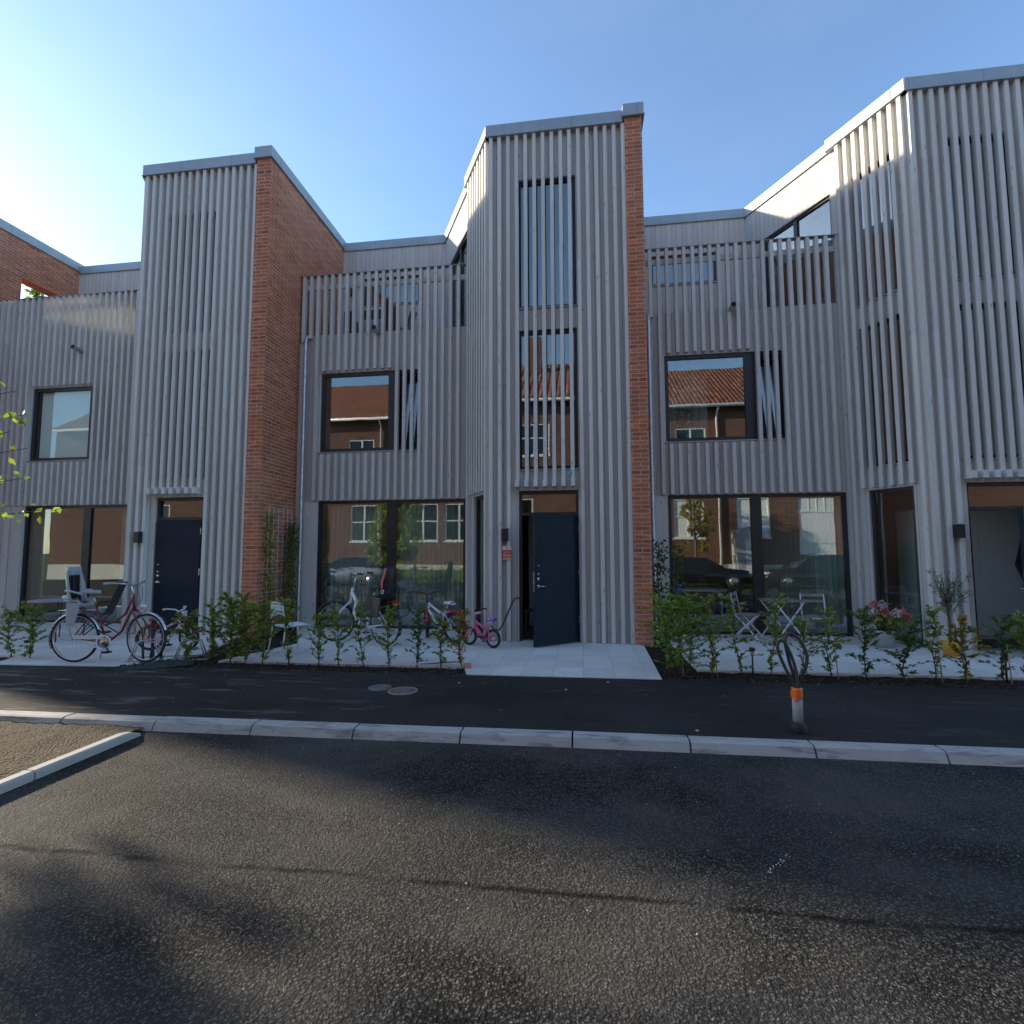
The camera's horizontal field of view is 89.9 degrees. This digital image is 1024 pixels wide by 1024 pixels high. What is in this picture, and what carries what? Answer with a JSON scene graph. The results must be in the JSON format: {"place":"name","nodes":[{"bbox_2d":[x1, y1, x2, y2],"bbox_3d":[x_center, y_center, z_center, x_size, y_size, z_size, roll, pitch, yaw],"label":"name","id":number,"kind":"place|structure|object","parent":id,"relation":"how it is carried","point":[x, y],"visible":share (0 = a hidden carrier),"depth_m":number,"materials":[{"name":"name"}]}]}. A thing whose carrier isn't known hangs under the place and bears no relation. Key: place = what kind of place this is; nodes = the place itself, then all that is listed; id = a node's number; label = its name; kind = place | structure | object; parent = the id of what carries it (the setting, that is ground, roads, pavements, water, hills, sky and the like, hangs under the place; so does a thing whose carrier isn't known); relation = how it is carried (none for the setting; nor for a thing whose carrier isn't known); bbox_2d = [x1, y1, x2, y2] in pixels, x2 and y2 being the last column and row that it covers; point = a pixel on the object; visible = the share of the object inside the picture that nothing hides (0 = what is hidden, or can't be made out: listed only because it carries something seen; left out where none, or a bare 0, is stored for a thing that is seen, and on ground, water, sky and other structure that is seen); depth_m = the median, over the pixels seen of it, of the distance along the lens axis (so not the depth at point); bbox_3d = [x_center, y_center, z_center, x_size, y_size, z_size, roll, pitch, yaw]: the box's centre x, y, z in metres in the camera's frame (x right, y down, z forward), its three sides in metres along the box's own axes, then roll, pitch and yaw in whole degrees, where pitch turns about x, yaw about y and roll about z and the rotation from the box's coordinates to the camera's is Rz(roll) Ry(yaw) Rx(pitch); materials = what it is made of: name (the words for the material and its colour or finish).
{"place":"outdoors","nodes":[
{"label":"outdoors","id":0,"kind":"place"},
{"bbox_2d":[23,286,46,297],"bbox_3d":[-19.115,-2.928,20.033,5.179,12.818,4.942,-1,-4,8],"label":"garden tree","id":1,"kind":"object","parent":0,"point":[34,293],"visible":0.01,"depth_m":19.75,"materials":[{"name":"green plant"}]},
{"bbox_2d":[0,622,239,666],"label":"concrete slab","id":2,"kind":"structure","parent":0,"point":[44,654],"depth_m":8.46,"materials":[{"name":"concrete"}]},
{"bbox_2d":[26,597,90,641],"bbox_3d":[-8.341,1.975,9.431,0.900,0.730,0.900,-1,-4,8],"label":"garden table","id":3,"kind":"object","parent":2,"relation":"on","point":[53,600],"visible":0.62,"depth_m":9.22,"materials":[{"name":"black plastic"}]},
{"bbox_2d":[72,582,127,639],"bbox_3d":[-7.768,1.850,9.676,0.686,1.030,0.521,2,-5,-22],"label":"chair","id":4,"kind":"object","parent":2,"relation":"on","point":[114,600],"visible":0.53,"depth_m":9.75,"materials":[{"name":"black plastic"}]},
{"bbox_2d":[48,566,167,661],"bbox_3d":[-5.848,1.497,7.574,1.789,1.384,0.585,0,-4,-1],"label":"bicycle","id":5,"kind":"object","parent":2,"relation":"on","point":[76,590],"visible":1,"depth_m":7.47,"materials":[{"name":"metal"}]},
{"bbox_2d":[0,153,256,635],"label":"terrace house","id":6,"kind":"structure","parent":2,"relation":"on","point":[150,350],"depth_m":10.61,"materials":[{"name":"grey wood"}]},
{"bbox_2d":[25,510,47,618],"bbox_3d":[-11.175,1.230,12.067,0.400,2.540,0.069,-1,-4,8],"label":"sheer curtain","id":7,"kind":"object","parent":6,"relation":"hanging from","point":[36,563],"visible":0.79,"depth_m":12.07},
{"bbox_2d":[39,391,90,457],"bbox_3d":[-10.572,-2.075,12.223,1.400,1.610,0.090,-1,-4,8],"label":"roller blind","id":8,"kind":"object","parent":6,"relation":"attached to","point":[64,424],"visible":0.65,"depth_m":12.19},
{"bbox_2d":[25,385,114,461],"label":"window","id":9,"kind":"structure","parent":6,"relation":"in","point":[33,458],"depth_m":12.14,"materials":[{"name":"black metal"}]},
{"bbox_2d":[19,505,126,623],"bbox_3d":[-9.788,1.187,11.755,3.258,2.688,0.074,-1,-4,8],"label":"window","id":10,"kind":"structure","parent":6,"relation":"in","point":[88,518],"depth_m":11.80,"materials":[{"name":"black metal"}]},
{"bbox_2d":[117,509,126,619],"bbox_3d":[-8.772,1.198,11.745,0.450,2.540,0.074,-1,-4,8],"label":"sheer curtain","id":11,"kind":"object","parent":6,"relation":"hanging from","point":[121,571],"visible":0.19,"depth_m":11.79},
{"bbox_2d":[152,520,202,633],"bbox_3d":[-6.571,1.264,10.080,0.974,2.200,0.188,-1,-4,8],"label":"door","id":12,"kind":"structure","parent":6,"relation":"in","point":[178,542],"depth_m":10.06,"materials":[{"name":"metal"}]},
{"bbox_2d":[134,606,200,649],"bbox_3d":[-5.625,1.917,8.476,1.018,0.684,0.447,1,-4,-12],"label":"bicycle","id":13,"kind":"object","parent":2,"relation":"on","point":[138,632],"visible":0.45,"depth_m":8.37,"materials":[{"name":"blue paint"}]},
{"bbox_2d":[124,624,217,661],"bbox_3d":[-5.076,1.926,7.686,1.126,0.533,0.360,0,-4,-6],"label":"wheel rack","id":14,"kind":"object","parent":2,"relation":"on","point":[153,632],"visible":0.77,"depth_m":7.54,"materials":[{"name":"metal"}]},
{"bbox_2d":[344,298,395,333],"bbox_3d":[-3.349,-4.293,12.283,1.100,1.420,0.730,-1,-4,8],"label":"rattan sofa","id":15,"kind":"object","parent":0,"point":[379,318],"visible":0.1,"depth_m":12.29,"materials":[{"name":"wicker"}]},
{"bbox_2d":[218,627,661,679],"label":"concrete slab","id":16,"kind":"structure","parent":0,"point":[580,660],"depth_m":7.75,"materials":[{"name":"concrete"}]},
{"bbox_2d":[267,602,312,657],"bbox_3d":[-3.501,1.810,8.090,0.482,0.827,0.546,-4,-6,40],"label":"garden chair","id":17,"kind":"object","parent":16,"relation":"on","point":[276,606],"visible":0.62,"depth_m":8.02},
{"bbox_2d":[316,566,401,645],"bbox_3d":[-2.576,1.623,9.079,1.816,1.344,0.664,-2,-5,26],"label":"bicycle","id":18,"kind":"object","parent":16,"relation":"on","point":[374,603],"visible":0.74,"depth_m":8.69,"materials":[{"name":"metal"}]},
{"bbox_2d":[411,591,466,642],"bbox_3d":[-1.287,1.856,9.163,1.253,0.884,0.677,-3,-5,36],"label":"bicycle","id":19,"kind":"object","parent":16,"relation":"on","point":[445,614],"visible":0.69,"depth_m":9.08,"materials":[{"name":"white metal"}]},
{"bbox_2d":[461,597,521,647],"bbox_3d":[-0.365,1.816,8.470,0.348,0.853,1.218,4,-6,-40],"label":"bicycle","id":20,"kind":"object","parent":16,"relation":"on","point":[487,637],"visible":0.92,"depth_m":8.51,"materials":[{"name":"pink paint"}]},
{"bbox_2d":[0,731,1023,1023],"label":"road","id":21,"kind":"structure","parent":0,"point":[352,873],"depth_m":2.57,"materials":[{"name":"asphalt"}]},
{"bbox_2d":[0,732,140,793],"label":"edging kerb","id":22,"kind":"structure","parent":21,"relation":"on","point":[14,781],"depth_m":4.02,"materials":[{"name":"concrete"}]},
{"bbox_2d":[0,720,142,779],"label":"gravel bed","id":23,"kind":"object","parent":21,"relation":"on","point":[25,745],"visible":0.79,"depth_m":4.53,"materials":[{"name":"gravel"}]},
{"bbox_2d":[0,382,61,523],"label":"street tree","id":24,"kind":"object","parent":23,"relation":"on","point":[12,461],"visible":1,"depth_m":5.08,"materials":[{"name":"green plant"}]},
{"bbox_2d":[0,710,1023,766],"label":"kerb","id":25,"kind":"structure","parent":21,"relation":"on","point":[970,755],"depth_m":4.45,"materials":[{"name":"concrete"}]},
{"bbox_2d":[0,665,1023,747],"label":"pavement","id":26,"kind":"structure","parent":0,"point":[974,717],"depth_m":5.43,"materials":[{"name":"asphalt"}]},
{"bbox_2d":[106,658,196,670],"bbox_3d":[-5.032,2.115,7.167,1.095,0.099,0.267,2,-5,-23],"label":"netting heap","id":27,"kind":"object","parent":26,"relation":"on","point":[160,663],"visible":1,"depth_m":7.12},
{"bbox_2d":[368,684,391,690],"bbox_3d":[-1.559,2.074,6.055,0.270,0.020,0.270,-1,-4,8],"label":"manhole cover","id":28,"kind":"object","parent":26,"relation":"on","point":[378,687],"visible":1,"depth_m":6.03,"materials":[{"name":"metal"}]},
{"bbox_2d":[388,687,417,694],"bbox_3d":[-1.257,2.061,5.903,0.340,0.020,0.340,-1,-4,8],"label":"manhole cover","id":29,"kind":"object","parent":26,"relation":"on","point":[402,690],"visible":1,"depth_m":5.90,"materials":[{"name":"grey metal"}]},
{"bbox_2d":[776,632,808,733],"bbox_3d":[2.505,1.512,4.565,0.252,0.868,0.135,-3,-5,33],"label":"cable post","id":30,"kind":"object","parent":26,"relation":"on","point":[798,725],"visible":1,"depth_m":4.55,"materials":[{"name":"grey plastic"}]},
{"bbox_2d":[0,628,1023,688],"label":"planting soil","id":31,"kind":"structure","parent":0,"point":[657,653],"depth_m":6.87,"materials":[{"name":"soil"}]},
{"bbox_2d":[0,605,26,657],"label":"hedge shrub","id":32,"kind":"object","parent":31,"relation":"on","point":[12,615],"visible":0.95,"depth_m":7.92,"materials":[{"name":"green plant"}]},
{"bbox_2d":[12,600,49,657],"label":"hedge shrub","id":33,"kind":"object","parent":31,"relation":"on","point":[32,632],"visible":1,"depth_m":7.77,"materials":[{"name":"green plant"}]},
{"bbox_2d":[167,608,204,658],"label":"hedge shrub","id":34,"kind":"object","parent":31,"relation":"on","point":[184,630],"visible":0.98,"depth_m":7.58,"materials":[{"name":"green plant"}]},
{"bbox_2d":[192,598,230,661],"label":"hedge shrub","id":35,"kind":"object","parent":31,"relation":"on","point":[213,646],"visible":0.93,"depth_m":7.58,"materials":[{"name":"green plant"}]},
{"bbox_2d":[208,590,255,662],"bbox_3d":[-4.038,1.661,7.421,0.685,1.068,0.545,-1,-4,8],"label":"hedge shrub","id":36,"kind":"object","parent":31,"relation":"on","point":[228,614],"visible":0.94,"depth_m":7.43,"materials":[{"name":"green plant"}]},
{"bbox_2d":[226,601,260,663],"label":"hedge shrub","id":37,"kind":"object","parent":31,"relation":"on","point":[247,648],"visible":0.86,"depth_m":7.41,"materials":[{"name":"green plant"}]},
{"bbox_2d":[224,590,271,652],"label":"hedge shrub","id":38,"kind":"object","parent":31,"relation":"on","point":[245,604],"visible":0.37,"depth_m":8.12,"materials":[{"name":"green plant"}]},
{"bbox_2d":[242,601,280,664],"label":"hedge shrub","id":39,"kind":"object","parent":31,"relation":"on","point":[262,619],"visible":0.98,"depth_m":7.36,"materials":[{"name":"green plant"}]},
{"bbox_2d":[272,595,302,664],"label":"hedge shrub","id":40,"kind":"object","parent":31,"relation":"on","point":[287,612],"visible":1,"depth_m":7.35,"materials":[{"name":"green plant"}]},
{"bbox_2d":[277,517,300,631],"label":"climbing vine","id":41,"kind":"object","parent":31,"relation":"on","point":[292,531],"visible":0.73,"depth_m":10.58,"materials":[{"name":"green plant"}]},
{"bbox_2d":[305,612,330,665],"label":"hedge shrub","id":42,"kind":"object","parent":31,"relation":"on","point":[322,625],"visible":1,"depth_m":7.30,"materials":[{"name":"green plant"}]},
{"bbox_2d":[325,601,354,666],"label":"hedge shrub","id":43,"kind":"object","parent":31,"relation":"on","point":[335,612],"visible":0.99,"depth_m":7.15,"materials":[{"name":"green plant"}]},
{"bbox_2d":[341,601,376,667],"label":"hedge shrub","id":44,"kind":"object","parent":31,"relation":"on","point":[363,625],"visible":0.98,"depth_m":7.20,"materials":[{"name":"green plant"}]},
{"bbox_2d":[372,602,401,667],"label":"hedge shrub","id":45,"kind":"object","parent":31,"relation":"on","point":[389,622],"visible":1,"depth_m":7.14,"materials":[{"name":"green plant"}]},
{"bbox_2d":[404,606,433,667],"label":"hedge shrub","id":46,"kind":"object","parent":31,"relation":"on","point":[417,621],"visible":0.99,"depth_m":7.16,"materials":[{"name":"green plant"}]},
{"bbox_2d":[240,110,634,646],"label":"terrace house","id":47,"kind":"structure","parent":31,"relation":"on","point":[489,391],"depth_m":10.20,"materials":[{"name":"grey wood"}]},
{"bbox_2d":[261,507,277,635],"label":"climbing vine","id":48,"kind":"object","parent":47,"relation":"attached to","point":[270,552],"visible":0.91,"depth_m":9.97,"materials":[{"name":"green plant"}]},
{"bbox_2d":[265,506,293,602],"bbox_3d":[-4.694,0.910,10.369,0.014,2.000,0.930,-1,-4,8],"label":"trellis","id":49,"kind":"object","parent":47,"relation":"attached to","point":[277,554],"visible":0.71,"depth_m":10.34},
{"bbox_2d":[328,505,381,624],"bbox_3d":[-3.381,1.126,11.019,1.170,2.540,0.072,-1,-4,8],"label":"sheer curtain","id":50,"kind":"object","parent":47,"relation":"hanging from","point":[355,537],"visible":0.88,"depth_m":11.03,"materials":[{"name":"fabric"}]},
{"bbox_2d":[317,369,421,453],"bbox_3d":[-3.039,-2.155,11.185,2.350,1.771,0.355,-1,-4,8],"label":"window","id":51,"kind":"structure","parent":47,"relation":"in","point":[391,387],"depth_m":11.06,"materials":[{"name":"black metal"}]},
{"bbox_2d":[315,499,465,629],"bbox_3d":[-2.551,1.090,10.781,3.258,2.688,0.074,-1,-4,8],"label":"window","id":52,"kind":"structure","parent":47,"relation":"in","point":[391,504],"depth_m":10.80,"materials":[{"name":"black metal"}]},
{"bbox_2d":[364,276,418,306],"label":"window","id":53,"kind":"structure","parent":47,"relation":"in","point":[365,292],"depth_m":13.30,"materials":[{"name":"black glass"}]},
{"bbox_2d":[398,504,460,625],"bbox_3d":[-1.736,1.104,10.799,1.350,2.540,0.073,-1,-4,8],"label":"sheer curtain","id":54,"kind":"object","parent":47,"relation":"hanging from","point":[429,548],"visible":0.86,"depth_m":10.80,"materials":[{"name":"fabric"}]},
{"bbox_2d":[453,236,466,326],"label":"window","id":55,"kind":"structure","parent":47,"relation":"in","point":[460,254],"depth_m":11.87,"materials":[{"name":"black metal"}]},
{"bbox_2d":[476,495,483,634],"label":"window","id":56,"kind":"structure","parent":47,"relation":"in","point":[479,498],"depth_m":10.17,"materials":[{"name":"black metal"}]},
{"bbox_2d":[502,546,510,559],"bbox_3d":[-0.092,0.728,9.124,0.156,0.245,0.009,-1,-4,8],"label":"alarm sign","id":57,"kind":"object","parent":47,"relation":"attached to","point":[506,552],"visible":1,"depth_m":9.12,"materials":[{"name":"red plastic"}]},
{"bbox_2d":[519,177,577,309],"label":"window","id":58,"kind":"structure","parent":47,"relation":"in","point":[564,180],"depth_m":9.62,"materials":[{"name":"black metal"}]},
{"bbox_2d":[519,329,579,470],"bbox_3d":[0.655,-2.059,9.384,1.170,2.621,0.160,-1,-4,8],"label":"window","id":59,"kind":"structure","parent":47,"relation":"in","point":[566,331],"depth_m":9.38,"materials":[{"name":"black metal"}]},
{"bbox_2d":[529,497,579,625],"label":"hall wall","id":60,"kind":"structure","parent":47,"relation":"attached to","point":[561,504],"depth_m":10.99,"materials":[{"name":"paint"}]},
{"bbox_2d":[533,513,579,646],"bbox_3d":[0.765,1.142,8.780,0.974,2.200,0.188,3,-5,-34],"label":"door","id":61,"kind":"structure","parent":47,"relation":"in","point":[556,617],"depth_m":8.73,"materials":[{"name":"metal"}]},
{"bbox_2d":[428,613,454,667],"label":"hedge shrub","id":62,"kind":"object","parent":31,"relation":"on","point":[445,623],"visible":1,"depth_m":7.12,"materials":[{"name":"green plant"}]},
{"bbox_2d":[446,608,470,666],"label":"hedge shrub","id":63,"kind":"object","parent":31,"relation":"on","point":[461,628],"visible":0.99,"depth_m":7.10,"materials":[{"name":"green plant"}]},
{"bbox_2d":[652,537,676,640],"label":"climbing shrub","id":64,"kind":"object","parent":31,"relation":"on","point":[662,560],"visible":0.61,"depth_m":9.27,"materials":[{"name":"green plant"}]},
{"bbox_2d":[663,540,687,637],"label":"climbing shrub","id":65,"kind":"object","parent":31,"relation":"on","point":[678,559],"visible":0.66,"depth_m":9.40,"materials":[{"name":"green plant"}]},
{"bbox_2d":[650,601,703,662],"bbox_3d":[2.364,1.717,7.293,0.741,0.901,0.609,-1,-4,8],"label":"hedge shrub","id":66,"kind":"object","parent":31,"relation":"on","point":[674,619],"visible":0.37,"depth_m":7.30,"materials":[{"name":"green plant"}]},
{"bbox_2d":[638,590,720,675],"bbox_3d":[2.177,1.573,6.654,1.022,1.092,0.754,-1,-4,8],"label":"hedge shrub","id":67,"kind":"object","parent":31,"relation":"on","point":[666,637],"visible":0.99,"depth_m":6.64,"materials":[{"name":"green plant"}]},
{"bbox_2d":[688,593,734,677],"bbox_3d":[2.561,1.581,6.602,0.557,1.065,0.440,-1,-4,8],"label":"hedge shrub","id":68,"kind":"object","parent":31,"relation":"on","point":[708,611],"visible":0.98,"depth_m":6.57,"materials":[{"name":"green plant"}]},
{"bbox_2d":[716,593,763,675],"bbox_3d":[2.962,1.594,6.667,0.566,1.047,0.400,-3,-5,36],"label":"hedge shrub","id":69,"kind":"object","parent":31,"relation":"on","point":[743,639],"visible":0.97,"depth_m":6.68,"materials":[{"name":"green plant"}]},
{"bbox_2d":[756,592,790,677],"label":"hedge shrub","id":70,"kind":"object","parent":31,"relation":"on","point":[780,603],"visible":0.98,"depth_m":6.48,"materials":[{"name":"green plant"}]},
{"bbox_2d":[787,614,825,673],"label":"hedge shrub","id":71,"kind":"object","parent":31,"relation":"on","point":[804,625],"visible":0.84,"depth_m":6.49,"materials":[{"name":"green plant"}]},
{"bbox_2d":[806,606,851,678],"bbox_3d":[3.974,1.638,6.490,0.531,0.926,0.348,-1,-4,8],"label":"hedge shrub","id":72,"kind":"object","parent":31,"relation":"on","point":[830,622],"visible":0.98,"depth_m":6.46,"materials":[{"name":"green plant"}]},
{"bbox_2d":[843,607,885,678],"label":"hedge shrub","id":73,"kind":"object","parent":31,"relation":"on","point":[866,637],"visible":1,"depth_m":6.46,"materials":[{"name":"green plant"}]},
{"bbox_2d":[875,613,932,681],"bbox_3d":[4.829,1.663,6.325,0.597,0.846,0.442,-1,-4,8],"label":"hedge shrub","id":74,"kind":"object","parent":31,"relation":"on","point":[905,639],"visible":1,"depth_m":6.29,"materials":[{"name":"green plant"}]},
{"bbox_2d":[923,604,952,682],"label":"hedge shrub","id":75,"kind":"object","parent":31,"relation":"on","point":[934,634],"visible":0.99,"depth_m":6.29,"materials":[{"name":"green plant"}]},
{"bbox_2d":[943,614,991,683],"bbox_3d":[5.505,1.657,6.244,0.508,0.840,0.516,-1,-4,8],"label":"hedge shrub","id":76,"kind":"object","parent":31,"relation":"on","point":[962,623],"visible":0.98,"depth_m":6.21,"materials":[{"name":"green plant"}]},
{"bbox_2d":[977,614,1023,684],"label":"hedge shrub","id":77,"kind":"object","parent":31,"relation":"on","point":[1003,642],"visible":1,"depth_m":6.20,"materials":[{"name":"green plant"}]},
{"bbox_2d":[1003,610,1023,673],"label":"hedge shrub","id":78,"kind":"object","parent":31,"relation":"on","point":[1020,624],"visible":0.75,"depth_m":6.26,"materials":[{"name":"green plant"}]},
{"bbox_2d":[0,0,1023,298],"label":"sky","id":79,"kind":"structure","parent":0,"point":[381,110],"materials":[{"name":"blue"}]},
{"bbox_2d":[622,64,1023,651],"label":"terrace house","id":80,"kind":"structure","parent":0,"point":[839,313],"depth_m":9.61,"materials":[{"name":"grey wood"}]},
{"bbox_2d":[673,404,693,437],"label":"window plant","id":81,"kind":"object","parent":80,"relation":"in","point":[681,435],"depth_m":10.39,"materials":[{"name":"green plant"}]},
{"bbox_2d":[651,253,716,286],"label":"window","id":82,"kind":"structure","parent":80,"relation":"in","point":[705,254],"depth_m":12.28,"materials":[{"name":"black metal"}]},
{"bbox_2d":[668,364,707,437],"bbox_3d":[3.578,-2.255,10.616,0.880,1.600,0.073,-1,-4,8],"label":"sheer curtain","id":83,"kind":"object","parent":80,"relation":"hanging from","point":[686,385],"visible":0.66,"depth_m":10.61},
{"bbox_2d":[682,587,726,619],"bbox_3d":[3.976,2.064,11.347,1.300,0.735,0.800,-1,-4,8],"label":"dining table","id":84,"kind":"object","parent":80,"relation":"in","point":[706,589],"visible":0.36,"depth_m":11.07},
{"bbox_2d":[664,351,785,442],"bbox_3d":[4.198,-2.252,10.211,2.350,1.771,0.355,-1,-4,8],"label":"window","id":85,"kind":"structure","parent":80,"relation":"in","point":[751,428],"depth_m":10.06,"materials":[{"name":"black metal"}]},
{"bbox_2d":[668,492,853,636],"bbox_3d":[4.686,0.994,9.807,3.258,2.688,0.074,-1,-4,8],"label":"window","id":86,"kind":"structure","parent":80,"relation":"in","point":[754,499],"depth_m":9.76,"materials":[{"name":"black metal"}]},
{"bbox_2d":[764,196,834,306],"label":"window","id":87,"kind":"structure","parent":80,"relation":"in","point":[795,223],"depth_m":10.94,"materials":[{"name":"black metal"}]},
{"bbox_2d":[812,498,846,632],"bbox_3d":[6.043,1.001,9.751,0.510,2.540,0.074,-1,-4,8],"label":"sheer curtain","id":88,"kind":"object","parent":80,"relation":"hanging from","point":[829,563],"visible":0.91,"depth_m":9.76,"materials":[{"name":"fabric"}]},
{"bbox_2d":[853,155,897,307],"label":"window","id":89,"kind":"structure","parent":80,"relation":"in","point":[869,170],"depth_m":9.39,"materials":[{"name":"black metal"}]},
{"bbox_2d":[870,486,924,645],"bbox_3d":[6.652,0.908,8.873,0.155,2.651,0.830,2,-5,-21],"label":"window","id":90,"kind":"structure","parent":80,"relation":"in","point":[873,493],"depth_m":9.18,"materials":[{"name":"black metal"}]},
{"bbox_2d":[895,510,1023,638],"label":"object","id":91,"kind":"object","parent":80,"relation":"in","point":[995,535],"visible":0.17,"depth_m":9.14,"materials":[{"name":"grey paint"}]},
{"bbox_2d":[947,134,1016,281],"bbox_3d":[7.884,-5.126,8.638,1.170,2.541,0.160,-1,-4,8],"label":"window","id":92,"kind":"structure","parent":80,"relation":"in","point":[959,140],"depth_m":8.64,"materials":[{"name":"black metal"}]},
{"bbox_2d":[959,302,1023,459],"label":"window","id":93,"kind":"structure","parent":80,"relation":"in","point":[971,456],"depth_m":8.45,"materials":[{"name":"black metal"}]},
{"bbox_2d":[1015,542,1022,579],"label":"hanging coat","id":94,"kind":"object","parent":80,"relation":"hanging from","point":[1018,563],"visible":0.62,"depth_m":8.82,"materials":[{"name":"black fabric"}]},
{"bbox_2d":[1018,507,1023,588],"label":"door","id":95,"kind":"structure","parent":80,"relation":"in","point":[1021,509],"depth_m":7.62,"materials":[{"name":"metal"}]},
{"bbox_2d":[655,633,1023,679],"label":"concrete slab","id":96,"kind":"structure","parent":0,"point":[848,665],"depth_m":7.38,"materials":[{"name":"concrete"}]},
{"bbox_2d":[730,591,764,641],"bbox_3d":[4.247,1.877,9.249,0.496,0.839,0.392,-4,-6,38],"label":"folding chair","id":97,"kind":"object","parent":96,"relation":"on","point":[756,615],"visible":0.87,"depth_m":9.26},
{"bbox_2d":[757,598,806,642],"bbox_3d":[4.818,1.926,9.138,0.588,0.718,0.600,0,-4,0],"label":"bistro table","id":98,"kind":"object","parent":96,"relation":"on","point":[788,599],"visible":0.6,"depth_m":9.02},
{"bbox_2d":[799,593,833,642],"bbox_3d":[5.276,1.845,8.879,0.392,0.839,0.496,-1,-5,16],"label":"folding chair","id":99,"kind":"object","parent":96,"relation":"on","point":[813,595],"visible":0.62,"depth_m":9.06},
{"bbox_2d":[855,600,917,648],"bbox_3d":[6.126,1.832,8.429,0.752,0.775,0.731,-1,-4,8],"label":"hydrangea pot","id":100,"kind":"object","parent":96,"relation":"on","point":[885,616],"visible":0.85,"depth_m":8.30,"materials":[{"name":"pink plastic"}]},
{"bbox_2d":[927,568,975,656],"bbox_3d":[6.657,1.502,7.731,0.490,1.324,0.518,3,-5,-34],"label":"olive tree","id":101,"kind":"object","parent":96,"relation":"on","point":[947,602],"visible":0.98,"depth_m":7.73,"materials":[{"name":"green plant"}]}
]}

